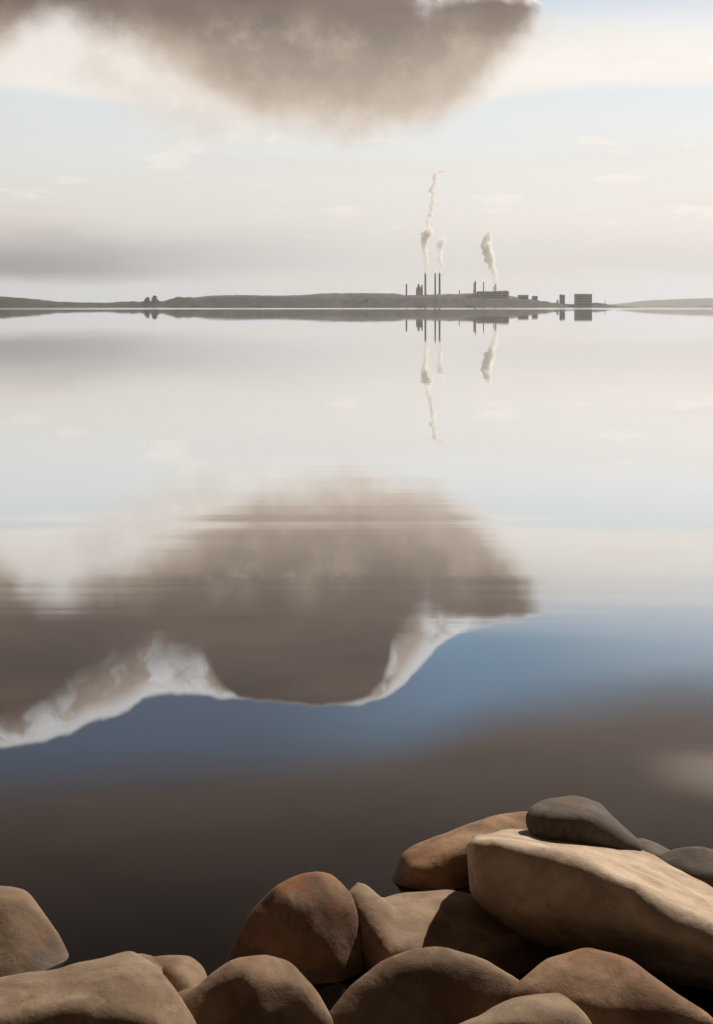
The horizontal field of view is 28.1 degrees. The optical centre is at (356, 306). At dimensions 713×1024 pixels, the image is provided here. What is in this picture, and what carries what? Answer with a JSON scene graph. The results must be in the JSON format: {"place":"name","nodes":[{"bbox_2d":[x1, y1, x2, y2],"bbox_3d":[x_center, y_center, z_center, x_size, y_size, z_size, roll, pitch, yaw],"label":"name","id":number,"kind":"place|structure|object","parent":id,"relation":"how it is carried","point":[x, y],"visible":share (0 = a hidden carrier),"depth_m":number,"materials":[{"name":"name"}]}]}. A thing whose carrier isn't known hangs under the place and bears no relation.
{"place":"outdoors","nodes":[
{"label":"outdoors","id":0,"kind":"place"},
{"bbox_2d":[0,296,637,307],"bbox_3d":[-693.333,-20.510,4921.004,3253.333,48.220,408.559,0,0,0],"label":"headland","id":1,"kind":"structure","parent":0,"point":[292,302],"depth_m":4755.97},
{"bbox_2d":[142,297,150,303],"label":"tree","id":2,"kind":"object","parent":1,"relation":"on","point":[146,300],"visible":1,"depth_m":4757.03,"materials":[{"name":"grey plant"}]},
{"bbox_2d":[151,296,159,303],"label":"tree","id":3,"kind":"object","parent":1,"relation":"on","point":[154,298],"visible":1,"depth_m":4760.75,"materials":[{"name":"grey plant"}]},
{"bbox_2d":[195,293,531,299],"bbox_3d":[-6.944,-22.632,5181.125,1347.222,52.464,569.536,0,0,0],"label":"plateau","id":4,"kind":"structure","parent":1,"relation":"on","point":[370,295],"depth_m":4981.62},
{"bbox_2d":[417,284,419,294],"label":"boiler house","id":5,"kind":"structure","parent":4,"relation":"on","point":[418,289],"depth_m":5020.00,"materials":[{"name":"concrete"}]},
{"bbox_2d":[424,273,425,294],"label":"chimney","id":6,"kind":"object","parent":4,"relation":"on","point":[424,283],"visible":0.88,"depth_m":5057.37,"materials":[{"name":"grey concrete"}]},
{"bbox_2d":[434,273,435,293],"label":"chimney","id":7,"kind":"object","parent":4,"relation":"on","point":[434,283],"visible":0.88,"depth_m":5057.55,"materials":[{"name":"grey concrete"}]},
{"bbox_2d":[438,273,440,293],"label":"chimney","id":8,"kind":"object","parent":4,"relation":"on","point":[439,275],"visible":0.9,"depth_m":5056.75,"materials":[{"name":"grey concrete"}]},
{"bbox_2d":[477,290,508,297],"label":"turbine hall","id":9,"kind":"structure","parent":4,"relation":"on","point":[503,294],"depth_m":4970.00,"materials":[{"name":"concrete"}]},
{"bbox_2d":[518,295,527,299],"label":"storage shed","id":10,"kind":"structure","parent":1,"relation":"on","point":[523,297],"depth_m":4860.00,"materials":[{"name":"concrete"}]},
{"bbox_2d":[559,294,564,303],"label":"silo tower","id":11,"kind":"structure","parent":1,"relation":"on","point":[561,299],"depth_m":4810.00,"materials":[{"name":"concrete"}]},
{"bbox_2d":[574,294,591,306],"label":"warehouse","id":12,"kind":"structure","parent":1,"relation":"on","point":[582,300],"depth_m":4745.00,"materials":[{"name":"concrete"}]},
{"bbox_2d":[0,307,712,1017],"bbox_3d":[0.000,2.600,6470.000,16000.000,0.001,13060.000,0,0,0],"label":"water","id":13,"kind":"structure","parent":0,"point":[348,599],"depth_m":12.89,"materials":[{"name":"grey liquid"}]},
{"bbox_2d":[0,886,68,976],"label":"boulder","id":14,"kind":"object","parent":13,"relation":"in","point":[31,940],"visible":0.6,"depth_m":5.67,"materials":[{"name":"stone"}]},
{"bbox_2d":[139,953,206,991],"bbox_3d":[-0.708,2.551,5.347,0.323,0.304,0.638,0,0,-7],"label":"boulder","id":15,"kind":"object","parent":13,"relation":"in","point":[181,972],"visible":0.31,"depth_m":5.21,"materials":[{"name":"stone"}]},
{"bbox_2d":[225,871,364,984],"bbox_3d":[-0.246,2.603,5.818,0.561,0.642,0.761,0,0,0],"label":"boulder","id":16,"kind":"object","parent":13,"relation":"in","point":[307,925],"visible":0.56,"depth_m":5.56,"materials":[{"name":"stone"}]},
{"bbox_2d":[349,882,553,975],"bbox_3d":[0.413,2.651,5.947,0.920,0.592,1.213,0,0,0],"label":"boulder","id":17,"kind":"object","parent":13,"relation":"in","point":[395,924],"visible":0.47,"depth_m":5.69,"materials":[{"name":"stone"}]},
{"bbox_2d":[392,811,527,890],"bbox_3d":[0.551,2.688,6.822,1.090,0.554,0.716,0,0,-31],"label":"boulder","id":18,"kind":"object","parent":13,"relation":"in","point":[439,862],"visible":0.36,"depth_m":6.44,"materials":[{"name":"stone"}]},
{"bbox_2d":[467,829,712,990],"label":"boulder","id":19,"kind":"object","parent":13,"relation":"in","point":[651,914],"visible":0.66,"depth_m":5.51,"materials":[{"name":"stone"}]},
{"bbox_2d":[526,796,641,850],"bbox_3d":[1.012,2.374,6.530,0.520,0.322,0.704,0,0,0],"label":"boulder","id":20,"kind":"object","parent":19,"relation":"on","point":[578,819],"visible":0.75,"depth_m":6.24,"materials":[{"name":"stone"}]},
{"bbox_2d":[638,838,669,856],"bbox_3d":[1.400,2.607,6.762,0.260,0.224,0.507,0,0,7],"label":"boulder","id":21,"kind":"object","parent":13,"relation":"in","point":[653,848],"visible":0.22,"depth_m":6.61,"materials":[{"name":"stone"}]},
{"bbox_2d":[658,846,712,887],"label":"boulder","id":22,"kind":"object","parent":13,"relation":"in","point":[696,862],"visible":0.38,"depth_m":6.40,"materials":[{"name":"stone"}]},
{"bbox_2d":[0,0,712,304],"label":"sky","id":23,"kind":"structure","parent":0,"point":[163,149],"materials":[{"name":"white"}]},
{"bbox_2d":[610,298,712,306],"bbox_3d":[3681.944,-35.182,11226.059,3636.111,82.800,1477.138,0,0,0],"label":"hills","id":24,"kind":"structure","parent":0,"point":[701,302],"depth_m":10747.41,"materials":[{"name":"grey"}]},
{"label":"shore ground","id":25,"kind":"structure","parent":0,"visible":0},
{"bbox_2d":[0,951,195,1023],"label":"boulder","id":26,"kind":"object","parent":25,"relation":"on","point":[128,987],"visible":1,"depth_m":4.84,"materials":[{"name":"stone"}]},
{"bbox_2d":[178,955,332,1023],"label":"boulder","id":27,"kind":"object","parent":25,"relation":"on","point":[261,989],"visible":0.91,"depth_m":4.96,"materials":[{"name":"stone"}]},
{"bbox_2d":[329,947,518,1023],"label":"boulder","id":28,"kind":"object","parent":25,"relation":"on","point":[434,985],"visible":0.84,"depth_m":5.06,"materials":[{"name":"stone"}]},
{"bbox_2d":[460,993,591,1023],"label":"boulder","id":29,"kind":"object","parent":25,"relation":"on","point":[551,1008],"visible":1,"depth_m":4.71,"materials":[{"name":"stone"}]},
{"bbox_2d":[507,948,712,1023],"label":"boulder","id":30,"kind":"object","parent":25,"relation":"on","point":[596,986],"visible":0.88,"depth_m":5.01,"materials":[{"name":"stone"}]}
]}

